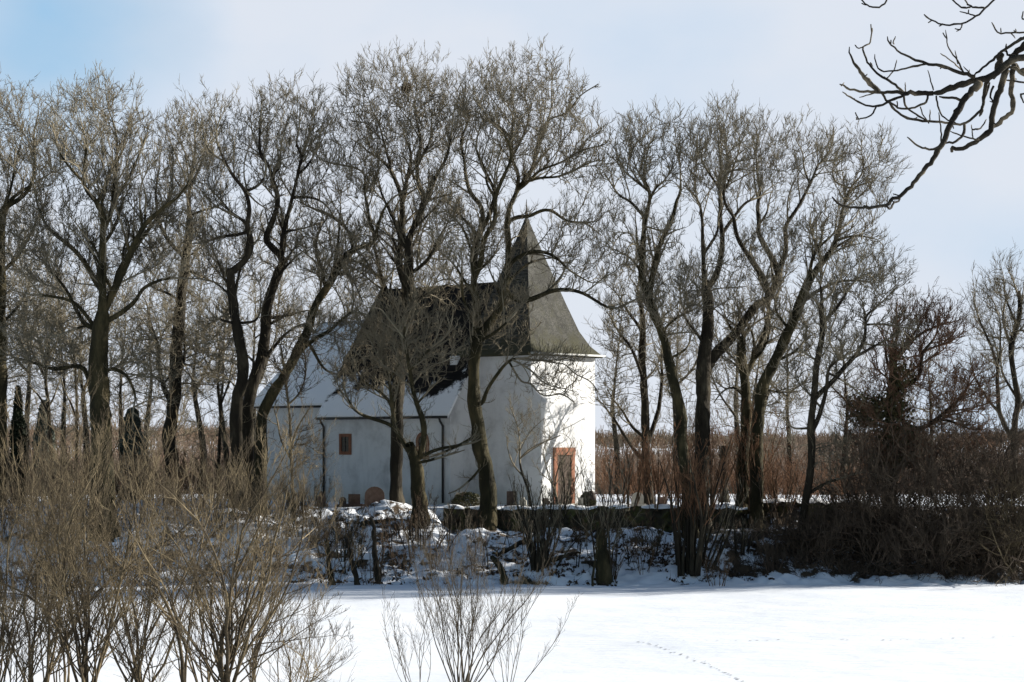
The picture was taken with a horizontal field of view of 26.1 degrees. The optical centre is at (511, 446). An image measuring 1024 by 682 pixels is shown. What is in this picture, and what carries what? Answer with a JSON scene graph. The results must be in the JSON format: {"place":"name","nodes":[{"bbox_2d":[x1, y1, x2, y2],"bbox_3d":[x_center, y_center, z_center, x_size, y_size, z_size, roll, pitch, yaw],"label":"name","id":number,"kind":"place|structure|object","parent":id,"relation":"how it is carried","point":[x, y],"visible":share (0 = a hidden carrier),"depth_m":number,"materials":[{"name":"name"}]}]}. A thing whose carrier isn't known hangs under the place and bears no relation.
{"place":"outdoors","nodes":[
{"label":"outdoors","id":0,"kind":"place"},
{"bbox_2d":[0,444,1023,681],"bbox_3d":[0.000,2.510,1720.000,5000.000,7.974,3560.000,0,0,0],"label":"ground","id":1,"kind":"structure","parent":0,"point":[954,631],"depth_m":66.96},
{"bbox_2d":[8,385,28,504],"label":"conifer","id":2,"kind":"object","parent":1,"relation":"on","point":[18,425],"visible":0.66,"depth_m":96.79,"materials":[{"name":"black plant"}]},
{"bbox_2d":[0,477,44,543],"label":"scrub bush","id":3,"kind":"object","parent":1,"relation":"on","point":[7,501],"visible":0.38,"depth_m":89.83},
{"bbox_2d":[5,259,53,497],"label":"tree","id":4,"kind":"object","parent":1,"relation":"on","point":[7,446],"visible":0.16,"depth_m":109.85,"materials":[{"name":"brown plant"}]},
{"bbox_2d":[0,444,68,506],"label":"scrub bush","id":5,"kind":"object","parent":1,"relation":"on","point":[9,469],"visible":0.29,"depth_m":94.70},
{"bbox_2d":[0,65,79,506],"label":"tree","id":6,"kind":"object","parent":1,"relation":"on","point":[9,202],"visible":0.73,"depth_m":94.50,"materials":[{"name":"brown plant"}]},
{"bbox_2d":[1,172,83,492],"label":"tree","id":7,"kind":"object","parent":1,"relation":"on","point":[28,398],"visible":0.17,"depth_m":118.16,"materials":[{"name":"brown plant"}]},
{"bbox_2d":[0,397,86,681],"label":"bush","id":8,"kind":"object","parent":1,"relation":"on","point":[16,516],"visible":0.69,"depth_m":42.86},
{"bbox_2d":[30,399,56,495],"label":"conifer","id":9,"kind":"object","parent":1,"relation":"on","point":[36,437],"visible":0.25,"depth_m":111.67,"materials":[{"name":"green plant"}]},
{"bbox_2d":[8,272,87,500],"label":"tree","id":10,"kind":"object","parent":1,"relation":"on","point":[47,408],"visible":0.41,"depth_m":99.89,"materials":[{"name":"brown plant"}]},
{"bbox_2d":[0,527,115,681],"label":"bush","id":11,"kind":"object","parent":1,"relation":"on","point":[24,669],"visible":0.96,"depth_m":39.42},
{"bbox_2d":[31,301,93,473],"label":"tree","id":12,"kind":"object","parent":1,"relation":"on","point":[76,375],"visible":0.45,"depth_m":99.14,"materials":[{"name":"brown plant"}]},
{"bbox_2d":[12,245,115,480],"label":"tree","id":13,"kind":"object","parent":1,"relation":"on","point":[63,419],"visible":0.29,"depth_m":107.89,"materials":[{"name":"brown plant"}]},
{"bbox_2d":[0,408,131,681],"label":"bush","id":14,"kind":"object","parent":1,"relation":"on","point":[64,663],"visible":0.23,"depth_m":46.69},
{"bbox_2d":[30,213,137,492],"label":"tree","id":15,"kind":"object","parent":1,"relation":"on","point":[82,387],"visible":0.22,"depth_m":124.98,"materials":[{"name":"brown plant"}]},
{"bbox_2d":[0,376,208,681],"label":"bush","id":16,"kind":"object","parent":1,"relation":"on","point":[49,672],"visible":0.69,"depth_m":41.98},
{"bbox_2d":[13,519,197,681],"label":"bush","id":17,"kind":"object","parent":1,"relation":"on","point":[144,635],"visible":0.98,"depth_m":39.14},
{"bbox_2d":[0,60,220,539],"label":"tree","id":18,"kind":"object","parent":1,"relation":"on","point":[98,326],"visible":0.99,"depth_m":89.25,"materials":[{"name":"brown plant"}]},
{"bbox_2d":[83,262,168,496],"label":"tree","id":19,"kind":"object","parent":1,"relation":"on","point":[120,389],"visible":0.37,"depth_m":108.92,"materials":[{"name":"brown plant"}]},
{"bbox_2d":[117,407,146,501],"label":"conifer","id":20,"kind":"object","parent":1,"relation":"on","point":[126,435],"visible":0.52,"depth_m":103.68,"materials":[{"name":"green plant"}]},
{"bbox_2d":[0,389,275,681],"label":"bush","id":21,"kind":"object","parent":1,"relation":"on","point":[84,667],"visible":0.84,"depth_m":40.74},
{"bbox_2d":[112,447,178,524],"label":"scrub bush","id":22,"kind":"object","parent":1,"relation":"on","point":[118,483],"visible":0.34,"depth_m":91.73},
{"bbox_2d":[106,221,202,494],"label":"tree","id":23,"kind":"object","parent":1,"relation":"on","point":[141,389],"visible":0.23,"depth_m":119.92,"materials":[{"name":"brown plant"}]},
{"bbox_2d":[82,409,251,681],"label":"bush","id":24,"kind":"object","parent":1,"relation":"on","point":[182,666],"visible":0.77,"depth_m":41.63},
{"bbox_2d":[134,273,202,455],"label":"tree","id":25,"kind":"object","parent":1,"relation":"on","point":[167,358],"visible":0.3,"depth_m":111.88,"materials":[{"name":"brown plant"}]},
{"bbox_2d":[10,364,336,681],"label":"bush","id":26,"kind":"object","parent":1,"relation":"on","point":[215,513],"visible":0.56,"depth_m":43.43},
{"bbox_2d":[111,75,242,503],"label":"tree","id":27,"kind":"object","parent":1,"relation":"on","point":[178,319],"visible":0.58,"depth_m":96.24,"materials":[{"name":"brown plant"}]},
{"bbox_2d":[142,458,225,530],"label":"scrub bush","id":28,"kind":"object","parent":1,"relation":"on","point":[185,486],"visible":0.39,"depth_m":90.56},
{"bbox_2d":[166,440,230,500],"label":"scrub bush","id":29,"kind":"object","parent":1,"relation":"on","point":[201,458],"visible":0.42,"depth_m":94.49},
{"bbox_2d":[156,233,257,490],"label":"tree","id":30,"kind":"object","parent":1,"relation":"on","point":[198,416],"visible":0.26,"depth_m":125.53,"materials":[{"name":"brown plant"}]},
{"bbox_2d":[180,287,246,497],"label":"tree","id":31,"kind":"object","parent":1,"relation":"on","point":[220,401],"visible":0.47,"depth_m":97.27,"materials":[{"name":"brown plant"}]},
{"bbox_2d":[187,254,257,498],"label":"tree","id":32,"kind":"object","parent":1,"relation":"on","point":[225,444],"visible":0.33,"depth_m":109.65,"materials":[{"name":"brown plant"}]},
{"bbox_2d":[94,399,351,681],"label":"bush","id":33,"kind":"object","parent":1,"relation":"on","point":[227,631],"visible":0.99,"depth_m":39.88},
{"bbox_2d":[169,73,279,510],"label":"tree","id":34,"kind":"object","parent":1,"relation":"on","point":[228,274],"visible":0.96,"depth_m":92.01,"materials":[{"name":"brown plant"}]},
{"bbox_2d":[185,460,265,538],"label":"scrub bush","id":35,"kind":"object","parent":1,"relation":"on","point":[234,499],"visible":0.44,"depth_m":89.92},
{"bbox_2d":[110,393,375,681],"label":"bush","id":36,"kind":"object","parent":1,"relation":"on","point":[190,661],"visible":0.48,"depth_m":46.09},
{"bbox_2d":[211,208,303,483],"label":"tree","id":37,"kind":"object","parent":1,"relation":"on","point":[254,331],"visible":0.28,"depth_m":121.69,"materials":[{"name":"brown plant"}]},
{"bbox_2d":[236,466,308,541],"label":"scrub bush","id":38,"kind":"object","parent":1,"relation":"on","point":[283,484],"visible":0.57,"depth_m":89.53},
{"bbox_2d":[200,448,353,681],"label":"bush","id":39,"kind":"object","parent":1,"relation":"on","point":[252,676],"visible":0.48,"depth_m":44.51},
{"bbox_2d":[225,63,351,504],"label":"tree","id":40,"kind":"object","parent":1,"relation":"on","point":[255,374],"visible":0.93,"depth_m":93.80,"materials":[{"name":"brown plant"}]},
{"bbox_2d":[223,558,360,681],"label":"bush","id":41,"kind":"object","parent":1,"relation":"on","point":[291,673],"visible":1,"depth_m":39.33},
{"bbox_2d":[253,312,334,520],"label":"tree","id":42,"kind":"object","parent":1,"relation":"on","point":[284,368],"visible":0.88,"depth_m":91.38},
{"bbox_2d":[269,470,334,536],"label":"scrub bush","id":43,"kind":"object","parent":1,"relation":"on","point":[308,504],"visible":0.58,"depth_m":90.17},
{"bbox_2d":[272,217,375,361],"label":"tree","id":44,"kind":"object","parent":1,"relation":"on","point":[315,295],"visible":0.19,"depth_m":127.57,"materials":[{"name":"brown plant"}]},
{"bbox_2d":[307,504,366,557],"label":"scrub bush","id":45,"kind":"object","parent":1,"relation":"on","point":[331,532],"visible":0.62,"depth_m":88.34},
{"bbox_2d":[251,108,427,515],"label":"tree","id":46,"kind":"object","parent":1,"relation":"on","point":[338,259],"visible":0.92,"depth_m":92.19,"materials":[{"name":"brown plant"}]},
{"bbox_2d":[328,509,371,573],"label":"coppiced shrub","id":47,"kind":"object","parent":1,"relation":"on","point":[358,546],"visible":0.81,"depth_m":86.56,"materials":[{"name":"brown plant"}]},
{"bbox_2d":[363,502,382,581],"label":"snag","id":48,"kind":"object","parent":1,"relation":"on","point":[374,545],"visible":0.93,"depth_m":85.28,"materials":[{"name":"brown plant"}]},
{"bbox_2d":[305,37,479,502],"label":"tree","id":49,"kind":"object","parent":1,"relation":"on","point":[406,270],"visible":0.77,"depth_m":93.71,"materials":[{"name":"brown plant"}]},
{"bbox_2d":[3,508,784,585],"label":"leaf litter","id":50,"kind":"object","parent":1,"relation":"on","point":[574,566],"visible":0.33,"depth_m":87.35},
{"bbox_2d":[324,283,481,527],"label":"tree","id":51,"kind":"object","parent":1,"relation":"on","point":[416,459],"visible":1,"depth_m":90.35,"materials":[{"name":"brown plant"}]},
{"bbox_2d":[381,573,440,681],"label":"bush","id":52,"kind":"object","parent":1,"relation":"on","point":[399,648],"visible":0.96,"depth_m":42.94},
{"bbox_2d":[386,493,459,552],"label":"coppiced shrub","id":53,"kind":"object","parent":1,"relation":"on","point":[415,519],"visible":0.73,"depth_m":88.84,"materials":[{"name":"brown plant"}]},
{"bbox_2d":[254,199,605,504],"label":"chapel","id":54,"kind":"structure","parent":1,"relation":"on","point":[364,443],"depth_m":100.39,"materials":[{"name":"paint"}]},
{"bbox_2d":[452,491,479,506],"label":"clipped bush","id":55,"kind":"object","parent":1,"relation":"on","point":[463,498],"visible":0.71,"depth_m":94.06,"materials":[{"name":"green plant"}]},
{"bbox_2d":[397,494,563,681],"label":"bush","id":56,"kind":"object","parent":1,"relation":"on","point":[456,625],"visible":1,"depth_m":42.16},
{"bbox_2d":[7,389,1023,494],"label":"distant scrub","id":57,"kind":"object","parent":1,"relation":"on","point":[798,451],"visible":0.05,"depth_m":147.32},
{"bbox_2d":[7,418,1023,450],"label":"distant woods","id":58,"kind":"object","parent":1,"relation":"on","point":[604,436],"visible":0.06,"depth_m":567.69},
{"bbox_2d":[459,569,581,681],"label":"bush","id":59,"kind":"object","parent":1,"relation":"on","point":[509,653],"visible":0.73,"depth_m":43.04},
{"bbox_2d":[500,388,560,506],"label":"tree","id":60,"kind":"object","parent":1,"relation":"on","point":[519,444],"visible":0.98,"depth_m":93.64,"materials":[{"name":"brown plant"}]},
{"bbox_2d":[405,36,659,530],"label":"tree","id":61,"kind":"object","parent":1,"relation":"on","point":[477,240],"visible":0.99,"depth_m":91.89,"materials":[{"name":"brown plant"}]},
{"bbox_2d":[507,466,577,571],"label":"coppiced shrub","id":62,"kind":"object","parent":1,"relation":"on","point":[535,556],"visible":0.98,"depth_m":86.31,"materials":[{"name":"brown plant"}]},
{"bbox_2d":[531,417,577,504],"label":"tree","id":63,"kind":"object","parent":1,"relation":"on","point":[560,463],"visible":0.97,"depth_m":92.81,"materials":[{"name":"brown plant"}]},
{"bbox_2d":[542,446,583,513],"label":"coppiced shrub","id":64,"kind":"object","parent":1,"relation":"on","point":[563,477],"visible":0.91,"depth_m":92.77,"materials":[{"name":"brown plant"}]},
{"bbox_2d":[541,488,597,567],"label":"coppiced shrub","id":65,"kind":"object","parent":1,"relation":"on","point":[554,538],"visible":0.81,"depth_m":86.62,"materials":[{"name":"brown plant"}]},
{"bbox_2d":[443,503,747,532],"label":"churchyard wall","id":66,"kind":"structure","parent":1,"relation":"on","point":[661,513],"depth_m":92.60,"materials":[{"name":"stone"}]},
{"bbox_2d":[585,512,612,584],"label":"tree stump","id":67,"kind":"object","parent":1,"relation":"on","point":[603,570],"visible":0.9,"depth_m":85.11,"materials":[{"name":"wood"}]},
{"bbox_2d":[566,436,643,579],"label":"coppiced shrub","id":68,"kind":"object","parent":1,"relation":"on","point":[616,537],"visible":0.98,"depth_m":85.47,"materials":[{"name":"brown plant"}]},
{"bbox_2d":[589,446,640,503],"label":"scrub bush","id":69,"kind":"object","parent":1,"relation":"on","point":[604,482],"visible":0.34,"depth_m":102.66,"materials":[{"name":"brown plant"}]},
{"bbox_2d":[581,270,655,493],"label":"tree","id":70,"kind":"object","parent":1,"relation":"on","point":[615,434],"visible":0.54,"depth_m":123.91,"materials":[{"name":"brown plant"}]},
{"bbox_2d":[599,429,658,510],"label":"coppiced shrub","id":71,"kind":"object","parent":1,"relation":"on","point":[637,498],"visible":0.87,"depth_m":92.78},
{"bbox_2d":[601,445,674,503],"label":"scrub bush","id":72,"kind":"object","parent":1,"relation":"on","point":[632,488],"visible":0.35,"depth_m":98.94,"materials":[{"name":"brown plant"}]},
{"bbox_2d":[585,223,702,504],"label":"tree","id":73,"kind":"object","parent":1,"relation":"on","point":[642,351],"visible":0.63,"depth_m":98.69,"materials":[{"name":"brown plant"}]},
{"bbox_2d":[631,519,665,555],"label":"coppiced shrub","id":74,"kind":"object","parent":1,"relation":"on","point":[659,535],"visible":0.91,"depth_m":88.42,"materials":[{"name":"brown plant"}]},
{"bbox_2d":[588,99,723,538],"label":"tree","id":75,"kind":"object","parent":1,"relation":"on","point":[651,308],"visible":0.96,"depth_m":90.72,"materials":[{"name":"brown plant"}]},
{"bbox_2d":[635,425,694,510],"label":"coppiced shrub","id":76,"kind":"object","parent":1,"relation":"on","point":[646,458],"visible":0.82,"depth_m":92.39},
{"bbox_2d":[629,253,732,493],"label":"tree","id":77,"kind":"object","parent":1,"relation":"on","point":[669,397],"visible":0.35,"depth_m":125.87,"materials":[{"name":"brown plant"}]},
{"bbox_2d":[659,420,740,575],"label":"coppiced shrub","id":78,"kind":"object","parent":1,"relation":"on","point":[689,562],"visible":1,"depth_m":86.07,"materials":[{"name":"brown plant"}]},
{"bbox_2d":[674,398,757,511],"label":"coppiced shrub","id":79,"kind":"object","parent":1,"relation":"on","point":[727,473],"visible":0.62,"depth_m":92.53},
{"bbox_2d":[695,473,751,569],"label":"coppiced shrub","id":80,"kind":"object","parent":1,"relation":"on","point":[722,537],"visible":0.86,"depth_m":86.73,"materials":[{"name":"brown plant"}]},
{"bbox_2d":[689,257,776,493],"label":"tree","id":81,"kind":"object","parent":1,"relation":"on","point":[736,423],"visible":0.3,"depth_m":121.59,"materials":[{"name":"brown plant"}]},
{"bbox_2d":[731,516,766,555],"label":"coppiced shrub","id":82,"kind":"object","parent":1,"relation":"on","point":[743,546],"visible":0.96,"depth_m":87.88,"materials":[{"name":"brown plant"}]},
{"bbox_2d":[696,192,806,513],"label":"tree","id":83,"kind":"object","parent":1,"relation":"on","point":[744,368],"visible":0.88,"depth_m":93.20,"materials":[{"name":"brown plant"}]},
{"bbox_2d":[715,397,787,510],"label":"coppiced shrub","id":84,"kind":"object","parent":1,"relation":"on","point":[747,460],"visible":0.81,"depth_m":92.79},
{"bbox_2d":[655,80,855,531],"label":"tree","id":85,"kind":"object","parent":1,"relation":"on","point":[708,356],"visible":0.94,"depth_m":91.86,"materials":[{"name":"brown plant"}]},
{"bbox_2d":[717,313,807,498],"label":"tree","id":86,"kind":"object","parent":1,"relation":"on","point":[755,384],"visible":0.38,"depth_m":110.04,"materials":[{"name":"brown plant"}]},
{"bbox_2d":[751,527,789,574],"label":"coppiced shrub","id":87,"kind":"object","parent":1,"relation":"on","point":[767,553],"visible":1,"depth_m":86.48,"materials":[{"name":"brown plant"}]},
{"bbox_2d":[748,451,825,499],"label":"scrub bush","id":88,"kind":"object","parent":1,"relation":"on","point":[800,478],"visible":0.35,"depth_m":98.52,"materials":[{"name":"brown plant"}]},
{"bbox_2d":[757,442,819,524],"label":"coppiced shrub","id":89,"kind":"object","parent":1,"relation":"on","point":[773,488],"visible":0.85,"depth_m":92.47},
{"bbox_2d":[746,288,831,494],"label":"tree","id":90,"kind":"object","parent":1,"relation":"on","point":[789,439],"visible":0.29,"depth_m":125.78,"materials":[{"name":"brown plant"}]},
{"bbox_2d":[763,497,868,526],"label":"churchyard wall","id":91,"kind":"structure","parent":1,"relation":"on","point":[779,508],"depth_m":93.26,"materials":[{"name":"stone"}]},
{"bbox_2d":[760,494,875,563],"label":"thorn bush","id":92,"kind":"object","parent":1,"relation":"on","point":[808,534],"visible":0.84,"depth_m":87.70,"materials":[{"name":"brown plant"}]},
{"bbox_2d":[740,119,914,528],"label":"tree","id":93,"kind":"object","parent":1,"relation":"on","point":[762,390],"visible":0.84,"depth_m":92.29,"materials":[{"name":"brown plant"}]},
{"bbox_2d":[799,313,878,480],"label":"tree","id":94,"kind":"object","parent":1,"relation":"on","point":[846,389],"visible":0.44,"depth_m":127.95,"materials":[{"name":"brown plant"}]},
{"bbox_2d":[784,485,910,555],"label":"thorn bush","id":95,"kind":"object","parent":1,"relation":"on","point":[839,516],"visible":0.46,"depth_m":88.60,"materials":[{"name":"brown plant"}]},
{"bbox_2d":[768,229,932,556],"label":"tree","id":96,"kind":"object","parent":1,"relation":"on","point":[812,422],"visible":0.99,"depth_m":88.52,"materials":[{"name":"brown plant"}]},
{"bbox_2d":[696,503,1023,583],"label":"undergrowth","id":97,"kind":"object","parent":1,"relation":"on","point":[908,569],"visible":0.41,"depth_m":87.16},
{"bbox_2d":[752,390,993,545],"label":"thorn bush","id":98,"kind":"object","parent":1,"relation":"on","point":[845,489],"visible":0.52,"depth_m":88.83,"materials":[{"name":"brown plant"}]},
{"bbox_2d":[811,482,946,576],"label":"thorn bush","id":99,"kind":"object","parent":1,"relation":"on","point":[885,537],"visible":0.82,"depth_m":87.00,"materials":[{"name":"brown plant"}]},
{"bbox_2d":[802,397,1003,562],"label":"thorn bush","id":100,"kind":"object","parent":1,"relation":"on","point":[884,475],"visible":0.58,"depth_m":88.29,"materials":[{"name":"brown plant"}]},
{"bbox_2d":[814,391,1023,585],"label":"thorn bush","id":101,"kind":"object","parent":1,"relation":"on","point":[985,476],"visible":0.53,"depth_m":88.64,"materials":[{"name":"brown plant"}]},
{"bbox_2d":[829,276,1013,535],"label":"tree","id":102,"kind":"object","parent":1,"relation":"on","point":[896,383],"visible":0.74,"depth_m":90.66,"materials":[{"name":"brown plant"}]},
{"bbox_2d":[828,466,1022,583],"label":"thorn bush","id":103,"kind":"object","parent":1,"relation":"on","point":[944,531],"visible":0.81,"depth_m":86.43,"materials":[{"name":"brown plant"}]},
{"bbox_2d":[832,0,1023,209],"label":"tree","id":104,"kind":"object","parent":1,"relation":"on","point":[1001,67],"visible":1,"depth_m":12.00,"materials":[{"name":"brown plant"}]},
{"bbox_2d":[899,340,970,490],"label":"tree","id":105,"kind":"object","parent":1,"relation":"on","point":[922,408],"visible":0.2,"depth_m":117.79,"materials":[{"name":"brown plant"}]},
{"bbox_2d":[902,381,1023,553],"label":"thorn bush","id":106,"kind":"object","parent":1,"relation":"on","point":[1014,466],"visible":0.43,"depth_m":88.81,"materials":[{"name":"brown plant"}]},
{"bbox_2d":[904,478,1023,577],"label":"thorn bush","id":107,"kind":"object","parent":1,"relation":"on","point":[969,544],"visible":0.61,"depth_m":87.15,"materials":[{"name":"brown plant"}]},
{"bbox_2d":[915,389,1023,533],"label":"thorn bush","id":108,"kind":"object","parent":1,"relation":"on","point":[999,458],"visible":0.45,"depth_m":90.00,"materials":[{"name":"brown plant"}]},
{"bbox_2d":[936,463,1023,586],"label":"thorn bush","id":109,"kind":"object","parent":1,"relation":"on","point":[1013,548],"visible":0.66,"depth_m":86.99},
{"bbox_2d":[950,241,1023,497],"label":"tree","id":110,"kind":"object","parent":1,"relation":"on","point":[1015,325],"visible":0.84,"depth_m":111.81,"materials":[{"name":"brown plant"}]},
{"bbox_2d":[0,0,1023,444],"label":"sky","id":111,"kind":"structure","parent":0,"point":[967,206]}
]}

